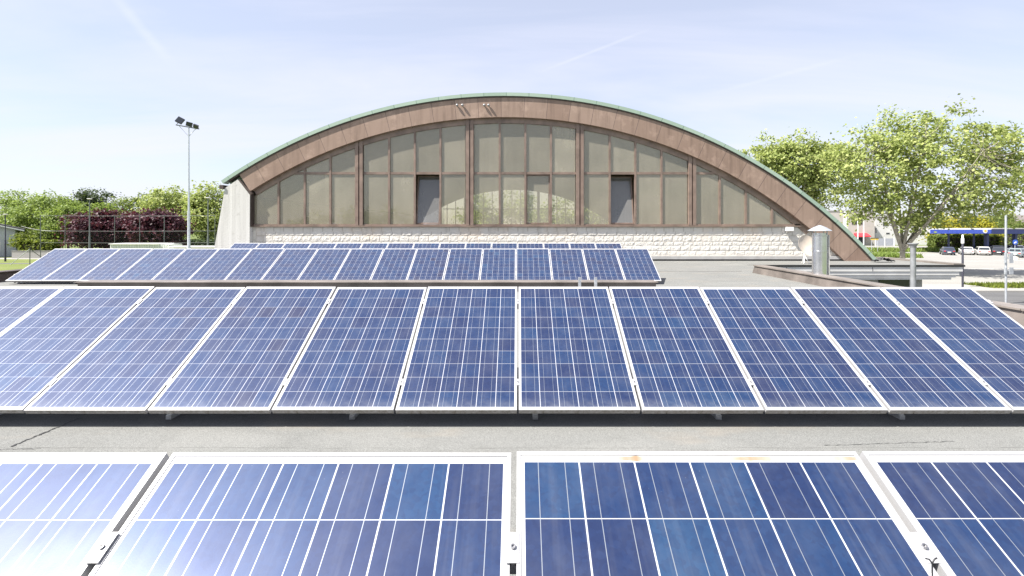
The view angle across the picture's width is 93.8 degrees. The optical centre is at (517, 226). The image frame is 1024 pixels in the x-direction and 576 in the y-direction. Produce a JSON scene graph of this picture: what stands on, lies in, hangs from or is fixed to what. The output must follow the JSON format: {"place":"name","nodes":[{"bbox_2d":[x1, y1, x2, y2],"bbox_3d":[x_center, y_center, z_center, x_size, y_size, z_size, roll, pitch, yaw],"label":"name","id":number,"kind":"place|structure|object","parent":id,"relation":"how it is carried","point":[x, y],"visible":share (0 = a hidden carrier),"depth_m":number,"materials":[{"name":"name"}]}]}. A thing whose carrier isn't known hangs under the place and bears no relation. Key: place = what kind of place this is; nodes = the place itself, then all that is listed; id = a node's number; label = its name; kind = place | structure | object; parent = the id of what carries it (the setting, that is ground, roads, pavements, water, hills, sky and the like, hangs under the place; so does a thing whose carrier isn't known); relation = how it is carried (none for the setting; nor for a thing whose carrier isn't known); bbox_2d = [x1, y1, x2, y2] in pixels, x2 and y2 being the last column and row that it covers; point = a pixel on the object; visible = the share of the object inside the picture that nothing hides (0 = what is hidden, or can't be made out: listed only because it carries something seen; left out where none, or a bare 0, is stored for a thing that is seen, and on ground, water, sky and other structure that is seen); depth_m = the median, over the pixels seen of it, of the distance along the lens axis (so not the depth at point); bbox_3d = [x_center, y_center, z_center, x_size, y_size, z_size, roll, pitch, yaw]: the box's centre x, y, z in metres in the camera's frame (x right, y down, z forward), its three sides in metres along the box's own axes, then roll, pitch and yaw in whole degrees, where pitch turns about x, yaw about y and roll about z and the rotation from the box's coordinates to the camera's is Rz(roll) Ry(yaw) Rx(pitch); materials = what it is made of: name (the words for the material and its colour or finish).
{"place":"outdoors","nodes":[
{"label":"outdoors","id":0,"kind":"place"},
{"bbox_2d":[0,259,37,270],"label":"lawn","id":1,"kind":"structure","parent":0,"point":[11,266],"depth_m":64.46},
{"bbox_2d":[54,209,123,248],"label":"purple plum tree","id":2,"kind":"object","parent":1,"relation":"on","point":[77,232],"visible":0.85,"depth_m":68.56,"materials":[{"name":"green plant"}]},
{"bbox_2d":[40,215,164,257],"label":"ball fence","id":3,"kind":"object","parent":1,"relation":"on","point":[114,231],"visible":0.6,"depth_m":61.97,"materials":[{"name":"grey"}]},
{"bbox_2d":[78,208,147,248],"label":"purple plum tree","id":4,"kind":"object","parent":1,"relation":"on","point":[118,225],"visible":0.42,"depth_m":70.29,"materials":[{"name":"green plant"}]},
{"bbox_2d":[110,243,181,248],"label":"corrugated shelter","id":5,"kind":"object","parent":1,"relation":"on","point":[139,245],"visible":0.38,"depth_m":57.99,"materials":[{"name":"white paint"}]},
{"bbox_2d":[113,206,195,245],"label":"purple plum tree","id":6,"kind":"object","parent":1,"relation":"on","point":[151,226],"visible":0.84,"depth_m":66.42,"materials":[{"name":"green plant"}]},
{"bbox_2d":[175,116,198,248],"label":"floodlight mast","id":7,"kind":"object","parent":1,"relation":"on","point":[179,120],"visible":0.9,"depth_m":44.94,"materials":[{"name":"metal"}]},
{"bbox_2d":[167,246,214,248],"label":"players shelter","id":8,"kind":"object","parent":1,"relation":"on","point":[194,247],"visible":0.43,"depth_m":50.80,"materials":[{"name":"white paint"}]},
{"bbox_2d":[0,258,39,258],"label":"path","id":9,"kind":"structure","parent":0,"point":[20,258],"depth_m":76.55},
{"bbox_2d":[12,251,50,257],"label":"wall","id":10,"kind":"structure","parent":9,"relation":"on","point":[16,254],"depth_m":77.00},
{"bbox_2d":[0,232,927,257],"bbox_3d":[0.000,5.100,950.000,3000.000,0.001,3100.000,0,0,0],"label":"ground","id":11,"kind":"structure","parent":0,"point":[191,237],"depth_m":129.70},
{"bbox_2d":[0,224,25,256],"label":"grey house","id":12,"kind":"structure","parent":11,"relation":"on","point":[11,230],"depth_m":81.38,"materials":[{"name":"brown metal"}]},
{"bbox_2d":[0,187,33,226],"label":"broadleaf tree","id":13,"kind":"object","parent":11,"relation":"on","point":[3,204],"visible":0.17,"depth_m":102.96,"materials":[{"name":"green plant"}]},
{"bbox_2d":[7,232,35,250],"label":"bush","id":14,"kind":"object","parent":11,"relation":"on","point":[16,239],"visible":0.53,"depth_m":79.40,"materials":[{"name":"green plant"}]},
{"bbox_2d":[18,238,61,250],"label":"hedge","id":15,"kind":"object","parent":11,"relation":"on","point":[46,244],"visible":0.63,"depth_m":78.75,"materials":[{"name":"green plant"}]},
{"bbox_2d":[0,188,87,242],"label":"broadleaf tree","id":16,"kind":"object","parent":11,"relation":"on","point":[18,217],"visible":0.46,"depth_m":94.89,"materials":[{"name":"green plant"}]},
{"bbox_2d":[17,226,71,250],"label":"broadleaf tree","id":17,"kind":"object","parent":11,"relation":"on","point":[49,234],"visible":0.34,"depth_m":90.95,"materials":[{"name":"green plant"}]},
{"bbox_2d":[28,203,92,248],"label":"broadleaf tree","id":18,"kind":"object","parent":11,"relation":"on","point":[52,220],"visible":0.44,"depth_m":92.88,"materials":[{"name":"green plant"}]},
{"bbox_2d":[64,187,120,214],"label":"broadleaf tree","id":19,"kind":"object","parent":11,"relation":"on","point":[85,195],"visible":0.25,"depth_m":123.03,"materials":[{"name":"green plant"}]},
{"bbox_2d":[77,199,127,248],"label":"broadleaf tree","id":20,"kind":"object","parent":11,"relation":"on","point":[100,206],"visible":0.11,"depth_m":99.71,"materials":[{"name":"green plant"}]},
{"bbox_2d":[108,192,153,214],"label":"broadleaf tree","id":21,"kind":"object","parent":11,"relation":"on","point":[125,202],"visible":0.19,"depth_m":106.70,"materials":[{"name":"green plant"}]},
{"bbox_2d":[128,183,197,238],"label":"broadleaf tree","id":22,"kind":"object","parent":11,"relation":"on","point":[167,200],"visible":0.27,"depth_m":87.79,"materials":[{"name":"green plant"}]},
{"bbox_2d":[174,180,223,240],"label":"broadleaf tree","id":23,"kind":"object","parent":11,"relation":"on","point":[199,202],"visible":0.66,"depth_m":82.48,"materials":[{"name":"green plant"}]},
{"bbox_2d":[183,239,214,245],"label":"hedge","id":24,"kind":"object","parent":11,"relation":"on","point":[194,242],"visible":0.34,"depth_m":79.18,"materials":[{"name":"green plant"}]},
{"bbox_2d":[451,192,513,223],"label":"broadleaf tree","id":25,"kind":"object","parent":11,"relation":"on","point":[487,217],"visible":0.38,"depth_m":78.66,"materials":[{"name":"green plant"}]},
{"bbox_2d":[0,261,1023,575],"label":"building","id":26,"kind":"structure","parent":11,"relation":"on","point":[334,433],"depth_m":3.92,"materials":[{"name":"concrete"}]},
{"bbox_2d":[14,252,659,283],"bbox_3d":[-5.105,1.182,14.032,18.188,0.835,1.371,0,0,0],"label":"panel rack","id":27,"kind":"object","parent":26,"relation":"on","point":[281,253],"visible":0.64,"depth_m":13.66,"materials":[{"name":"metal"}]},
{"bbox_2d":[5,249,86,281],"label":"solar panel","id":28,"kind":"object","parent":27,"relation":"attached to","point":[44,267],"visible":1,"depth_m":13.90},
{"bbox_2d":[42,249,118,281],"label":"solar panel","id":29,"kind":"object","parent":27,"relation":"attached to","point":[79,266],"visible":1,"depth_m":13.89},
{"bbox_2d":[78,248,152,280],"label":"solar panel","id":30,"kind":"object","parent":27,"relation":"attached to","point":[117,264],"visible":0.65,"depth_m":13.94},
{"bbox_2d":[116,249,185,279],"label":"solar panel","id":31,"kind":"object","parent":27,"relation":"attached to","point":[152,264],"visible":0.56,"depth_m":13.94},
{"bbox_2d":[153,249,218,279],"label":"solar panel","id":32,"kind":"object","parent":27,"relation":"attached to","point":[186,264],"visible":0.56,"depth_m":13.94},
{"bbox_2d":[189,249,251,279],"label":"solar panel","id":33,"kind":"object","parent":27,"relation":"attached to","point":[220,264],"visible":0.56,"depth_m":13.94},
{"bbox_2d":[225,248,284,279],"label":"solar panel","id":34,"kind":"object","parent":27,"relation":"attached to","point":[255,263],"visible":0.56,"depth_m":13.94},
{"bbox_2d":[262,249,317,279],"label":"solar panel","id":35,"kind":"object","parent":27,"relation":"attached to","point":[290,264],"visible":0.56,"depth_m":13.94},
{"bbox_2d":[298,249,350,279],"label":"solar panel","id":36,"kind":"object","parent":27,"relation":"attached to","point":[325,264],"visible":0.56,"depth_m":13.94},
{"bbox_2d":[334,249,383,279],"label":"solar panel","id":37,"kind":"object","parent":27,"relation":"attached to","point":[360,264],"visible":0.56,"depth_m":13.94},
{"bbox_2d":[371,249,416,279],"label":"solar panel","id":38,"kind":"object","parent":27,"relation":"attached to","point":[394,264],"visible":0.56,"depth_m":13.94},
{"bbox_2d":[407,249,449,279],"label":"solar panel","id":39,"kind":"object","parent":27,"relation":"attached to","point":[429,264],"visible":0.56,"depth_m":13.94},
{"bbox_2d":[443,248,482,279],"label":"solar panel","id":40,"kind":"object","parent":27,"relation":"attached to","point":[463,263],"visible":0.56,"depth_m":13.94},
{"bbox_2d":[480,249,515,279],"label":"solar panel","id":41,"kind":"object","parent":27,"relation":"attached to","point":[498,264],"visible":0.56,"depth_m":13.94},
{"bbox_2d":[516,248,551,279],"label":"solar panel","id":42,"kind":"object","parent":27,"relation":"attached to","point":[532,263],"visible":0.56,"depth_m":13.94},
{"bbox_2d":[549,249,587,279],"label":"solar panel","id":43,"kind":"object","parent":27,"relation":"attached to","point":[567,264],"visible":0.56,"depth_m":13.94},
{"bbox_2d":[582,249,624,279],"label":"solar panel","id":44,"kind":"object","parent":27,"relation":"attached to","point":[602,264],"visible":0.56,"depth_m":13.94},
{"bbox_2d":[615,249,660,281],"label":"solar panel","id":45,"kind":"object","parent":27,"relation":"attached to","point":[636,264],"visible":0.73,"depth_m":13.90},
{"bbox_2d":[0,299,993,419],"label":"panel rack","id":46,"kind":"object","parent":26,"relation":"on","point":[352,416],"visible":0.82,"depth_m":4.15,"materials":[{"name":"metal"}]},
{"bbox_2d":[0,287,63,334],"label":"solar panel","id":47,"kind":"object","parent":46,"relation":"attached to","point":[17,304],"visible":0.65,"depth_m":5.12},
{"bbox_2d":[0,286,154,412],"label":"solar panel","id":48,"kind":"object","parent":46,"relation":"attached to","point":[57,335],"visible":0.88,"depth_m":4.66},
{"bbox_2d":[24,287,244,413],"bbox_3d":[-3.535,1.104,4.631,0.992,0.043,1.650,0,30,0],"label":"solar panel","id":49,"kind":"object","parent":46,"relation":"attached to","point":[135,359],"visible":0.88,"depth_m":4.44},
{"bbox_2d":[148,287,335,413],"bbox_3d":[-2.524,1.101,4.630,0.992,0.042,1.650,0,30,0],"label":"solar panel","id":50,"kind":"object","parent":46,"relation":"attached to","point":[245,356],"visible":0.96,"depth_m":4.43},
{"bbox_2d":[272,287,426,412],"bbox_3d":[-1.513,1.102,4.632,0.992,0.042,1.650,0,30,0],"label":"solar panel","id":51,"kind":"object","parent":46,"relation":"attached to","point":[354,357],"visible":0.99,"depth_m":4.45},
{"bbox_2d":[395,287,516,413],"bbox_3d":[-0.503,1.100,4.630,0.992,0.042,1.650,0,30,0],"label":"solar panel","id":52,"kind":"object","parent":46,"relation":"attached to","point":[463,357],"visible":1,"depth_m":4.43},
{"bbox_2d":[519,287,639,412],"bbox_3d":[0.504,1.100,4.630,0.992,0.043,1.650,0,30,0],"label":"solar panel","id":53,"kind":"object","parent":46,"relation":"attached to","point":[572,357],"visible":1,"depth_m":4.44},
{"bbox_2d":[609,287,763,413],"bbox_3d":[1.513,1.100,4.630,0.992,0.042,1.650,0,30,0],"label":"solar panel","id":54,"kind":"object","parent":46,"relation":"attached to","point":[681,357],"visible":0.98,"depth_m":4.43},
{"bbox_2d":[700,287,887,413],"bbox_3d":[2.524,1.104,4.632,0.992,0.042,1.650,0,30,0],"label":"solar panel","id":55,"kind":"object","parent":46,"relation":"attached to","point":[790,356],"visible":0.94,"depth_m":4.44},
{"bbox_2d":[790,287,1011,413],"bbox_3d":[3.536,1.103,4.631,0.992,0.042,1.650,0,30,0],"label":"solar panel","id":56,"kind":"object","parent":46,"relation":"attached to","point":[900,359],"visible":0.91,"depth_m":4.44,"materials":[{"name":"glass"}]},
{"bbox_2d":[881,287,1023,412],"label":"solar panel","id":57,"kind":"object","parent":46,"relation":"attached to","point":[977,335],"visible":0.82,"depth_m":4.72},
{"bbox_2d":[84,532,940,573],"bbox_3d":[-0.012,1.203,0.756,6.073,0.894,1.371,0,0,0],"label":"panel rack","id":58,"kind":"object","parent":26,"relation":"on","point":[99,551],"visible":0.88,"depth_m":1.17,"materials":[{"name":"metal"}]},
{"bbox_2d":[0,453,168,575],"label":"solar panel","id":59,"kind":"object","parent":58,"relation":"attached to","point":[61,514],"visible":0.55,"depth_m":1.28,"materials":[{"name":"glass"}]},
{"bbox_2d":[89,453,510,575],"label":"solar panel","id":60,"kind":"object","parent":58,"relation":"attached to","point":[320,514],"visible":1,"depth_m":1.25,"materials":[{"name":"glass"}]},
{"bbox_2d":[516,451,938,575],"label":"solar panel","id":61,"kind":"object","parent":58,"relation":"attached to","point":[706,513],"visible":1,"depth_m":1.24,"materials":[{"name":"glass"}]},
{"bbox_2d":[859,451,1023,575],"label":"solar panel","id":62,"kind":"object","parent":58,"relation":"attached to","point":[962,512],"visible":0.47,"depth_m":1.28,"materials":[{"name":"glass"}]},
{"bbox_2d":[808,225,831,274],"bbox_3d":[8.540,2.528,13.550,0.604,5.144,0.604,0,0,0],"label":"chimney flue","id":63,"kind":"object","parent":26,"relation":"on","point":[820,253],"visible":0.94,"depth_m":13.41,"materials":[{"name":"metal"}]},
{"bbox_2d":[907,243,918,286],"bbox_3d":[8.004,2.717,9.700,0.184,4.765,0.184,0,0,0],"label":"vent pipe","id":64,"kind":"object","parent":26,"relation":"on","point":[912,246],"visible":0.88,"depth_m":9.66,"materials":[{"name":"metal"}]},
{"bbox_3d":[-3.545,1.167,18.132,15.158,0.865,1.371,0,0,0],"label":"panel rack","id":65,"kind":"object","parent":26,"relation":"on","visible":0},
{"bbox_2d":[229,243,259,248],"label":"solar panel","id":66,"kind":"object","parent":65,"relation":"attached to","point":[244,245],"visible":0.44,"depth_m":18.62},
{"bbox_2d":[256,243,285,247],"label":"solar panel","id":67,"kind":"object","parent":65,"relation":"attached to","point":[270,245],"visible":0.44,"depth_m":18.64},
{"bbox_2d":[283,243,310,248],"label":"solar panel","id":68,"kind":"object","parent":65,"relation":"attached to","point":[296,245],"visible":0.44,"depth_m":18.63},
{"bbox_2d":[308,243,336,248],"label":"solar panel","id":69,"kind":"object","parent":65,"relation":"attached to","point":[322,245],"visible":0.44,"depth_m":18.56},
{"bbox_2d":[334,243,362,248],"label":"solar panel","id":70,"kind":"object","parent":65,"relation":"attached to","point":[348,245],"visible":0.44,"depth_m":18.62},
{"bbox_2d":[360,243,388,248],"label":"solar panel","id":71,"kind":"object","parent":65,"relation":"attached to","point":[374,245],"visible":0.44,"depth_m":18.59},
{"bbox_2d":[387,243,413,248],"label":"solar panel","id":72,"kind":"object","parent":65,"relation":"attached to","point":[400,245],"visible":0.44,"depth_m":18.59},
{"bbox_2d":[413,243,439,248],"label":"solar panel","id":73,"kind":"object","parent":65,"relation":"attached to","point":[426,245],"visible":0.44,"depth_m":18.59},
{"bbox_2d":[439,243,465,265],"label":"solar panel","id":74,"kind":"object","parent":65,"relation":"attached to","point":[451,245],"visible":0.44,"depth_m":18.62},
{"bbox_2d":[465,243,491,264],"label":"solar panel","id":75,"kind":"object","parent":65,"relation":"attached to","point":[480,245],"visible":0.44,"depth_m":18.62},
{"bbox_2d":[492,243,516,248],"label":"solar panel","id":76,"kind":"object","parent":65,"relation":"attached to","point":[504,245],"visible":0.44,"depth_m":18.62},
{"bbox_2d":[518,243,542,247],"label":"solar panel","id":77,"kind":"object","parent":65,"relation":"attached to","point":[530,245],"visible":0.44,"depth_m":18.63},
{"bbox_2d":[544,243,569,264],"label":"solar panel","id":78,"kind":"object","parent":65,"relation":"attached to","point":[557,245],"visible":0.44,"depth_m":18.56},
{"bbox_2d":[569,243,595,265],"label":"solar panel","id":79,"kind":"object","parent":65,"relation":"attached to","point":[582,245],"visible":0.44,"depth_m":18.56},
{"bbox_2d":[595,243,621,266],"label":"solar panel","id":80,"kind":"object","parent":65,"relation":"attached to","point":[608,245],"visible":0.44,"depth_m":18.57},
{"bbox_2d":[491,190,542,223],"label":"broadleaf tree","id":81,"kind":"object","parent":11,"relation":"on","point":[507,212],"visible":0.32,"depth_m":83.25,"materials":[{"name":"green plant"}]},
{"bbox_2d":[214,92,876,260],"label":"arched hall","id":82,"kind":"structure","parent":11,"relation":"on","point":[660,188],"depth_m":22.58,"materials":[{"name":"brown metal"}]},
{"bbox_2d":[438,190,602,223],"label":"rear window frame","id":83,"kind":"structure","parent":82,"relation":"in","point":[538,193],"depth_m":67.95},
{"bbox_2d":[527,197,591,223],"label":"broadleaf tree","id":84,"kind":"object","parent":11,"relation":"on","point":[544,214],"visible":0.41,"depth_m":78.15,"materials":[{"name":"green plant"}]},
{"bbox_2d":[571,207,607,223],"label":"broadleaf tree","id":85,"kind":"object","parent":11,"relation":"on","point":[597,220],"visible":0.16,"depth_m":82.04,"materials":[{"name":"green plant"}]},
{"bbox_2d":[827,210,874,244],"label":"beige block","id":86,"kind":"structure","parent":11,"relation":"on","point":[869,229],"depth_m":130.00,"materials":[{"name":"brown concrete"}]},
{"bbox_2d":[742,257,964,286],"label":"side wing","id":87,"kind":"structure","parent":11,"relation":"on","point":[897,272],"depth_m":20.05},
{"bbox_2d":[798,235,811,263],"bbox_3d":[12.589,0.988,20.797,0.591,1.238,0.755,0,0,42],"label":"satellite dish","id":88,"kind":"object","parent":87,"relation":"on","point":[805,243],"visible":0.87,"depth_m":20.88,"materials":[{"name":"metal"}]},
{"bbox_2d":[879,280,908,286],"bbox_3d":[16.350,2.865,20.830,1.300,1.270,0.060,0,0,0],"label":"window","id":89,"kind":"structure","parent":87,"relation":"in","point":[905,283],"depth_m":20.80,"materials":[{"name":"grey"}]},
{"bbox_2d":[875,214,926,244],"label":"white block","id":90,"kind":"structure","parent":11,"relation":"on","point":[880,232],"depth_m":134.00,"materials":[{"name":"grey"}]},
{"bbox_2d":[995,215,1023,227],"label":"broadleaf tree","id":91,"kind":"object","parent":11,"relation":"on","point":[1018,225],"visible":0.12,"depth_m":129.31,"materials":[{"name":"green plant"}]},
{"bbox_2d":[0,0,1023,227],"label":"sky","id":92,"kind":"structure","parent":0,"point":[93,93],"materials":[{"name":"blue"}]},
{"bbox_2d":[870,251,923,257],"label":"verge grass","id":93,"kind":"structure","parent":0,"point":[891,254],"depth_m":78.28,"materials":[{"name":"green plant"}]},
{"bbox_2d":[866,247,975,251],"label":"verge grass","id":94,"kind":"structure","parent":0,"point":[918,249],"depth_m":96.23,"materials":[{"name":"green plant"}]},
{"bbox_2d":[865,246,1023,283],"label":"parking lot","id":95,"kind":"structure","parent":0,"point":[983,268],"depth_m":61.20,"materials":[{"name":"asphalt"}]},
{"bbox_2d":[738,127,867,211],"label":"plane tree","id":96,"kind":"object","parent":95,"relation":"on","point":[782,158],"visible":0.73,"depth_m":64.33,"materials":[{"name":"green plant"}]},
{"bbox_2d":[875,238,894,245],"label":"yard gate","id":97,"kind":"structure","parent":95,"relation":"on","point":[886,241],"depth_m":126.00,"materials":[{"name":"metal"}]},
{"bbox_2d":[814,93,1023,258],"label":"plane tree","id":98,"kind":"object","parent":95,"relation":"on","point":[889,152],"visible":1,"depth_m":49.04,"materials":[{"name":"green plant"}]},
{"bbox_2d":[898,228,990,248],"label":"station canopy","id":99,"kind":"object","parent":95,"relation":"on","point":[962,231],"visible":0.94,"depth_m":92.00,"materials":[{"name":"metal"}]},
{"bbox_2d":[916,209,983,242],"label":"broadleaf tree","id":100,"kind":"object","parent":95,"relation":"on","point":[953,220],"visible":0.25,"depth_m":106.09,"materials":[{"name":"yellow plant"}]},
{"bbox_2d":[926,234,1000,247],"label":"hedge","id":101,"kind":"object","parent":95,"relation":"on","point":[937,242],"visible":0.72,"depth_m":102.20,"materials":[{"name":"green plant"}]},
{"bbox_2d":[959,213,1004,241],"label":"broadleaf tree","id":102,"kind":"object","parent":95,"relation":"on","point":[986,224],"visible":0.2,"depth_m":110.11,"materials":[{"name":"yellow plant"}]},
{"bbox_2d":[974,246,990,254],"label":"parked car","id":103,"kind":"object","parent":95,"relation":"on","point":[985,250],"visible":0.91,"depth_m":84.60,"materials":[{"name":"silver metal"}]},
{"bbox_2d":[984,228,1023,247],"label":"station canopy","id":104,"kind":"object","parent":95,"relation":"on","point":[1015,232],"visible":0.4,"depth_m":91.90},
{"bbox_2d":[1000,234,1023,245],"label":"hedge","id":105,"kind":"object","parent":95,"relation":"on","point":[1020,239],"visible":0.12,"depth_m":111.21,"materials":[{"name":"green plant"}]},
{"bbox_2d":[1008,248,1023,257],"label":"parked car","id":106,"kind":"object","parent":95,"relation":"on","point":[1018,251],"visible":0.82,"depth_m":78.81,"materials":[{"name":"grey"}]},
{"bbox_2d":[922,284,1023,289],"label":"pavement","id":107,"kind":"structure","parent":0,"point":[974,287],"depth_m":40.71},
{"bbox_2d":[961,235,963,286],"bbox_3d":[37.149,2.884,40.000,0.220,4.432,0.220,0,0,0],"label":"post lamp","id":108,"kind":"object","parent":107,"relation":"on","point":[962,261],"visible":0.86,"depth_m":39.95,"materials":[{"name":"metal"}]},
{"bbox_2d":[964,281,1023,287],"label":"verge grass","id":109,"kind":"structure","parent":0,"point":[996,284],"depth_m":40.70,"materials":[{"name":"green plant"}]},
{"bbox_2d":[977,292,1023,304],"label":"road","id":110,"kind":"structure","parent":0,"point":[1015,298],"depth_m":34.91,"materials":[{"name":"asphalt"}]},
{"bbox_2d":[1004,215,1013,302],"bbox_3d":[32.303,2.180,31.567,0.510,5.839,0.215,0,0,0],"label":"sign post","id":111,"kind":"object","parent":110,"relation":"on","point":[1011,260],"visible":0.9,"depth_m":31.54,"materials":[{"name":"metal"}]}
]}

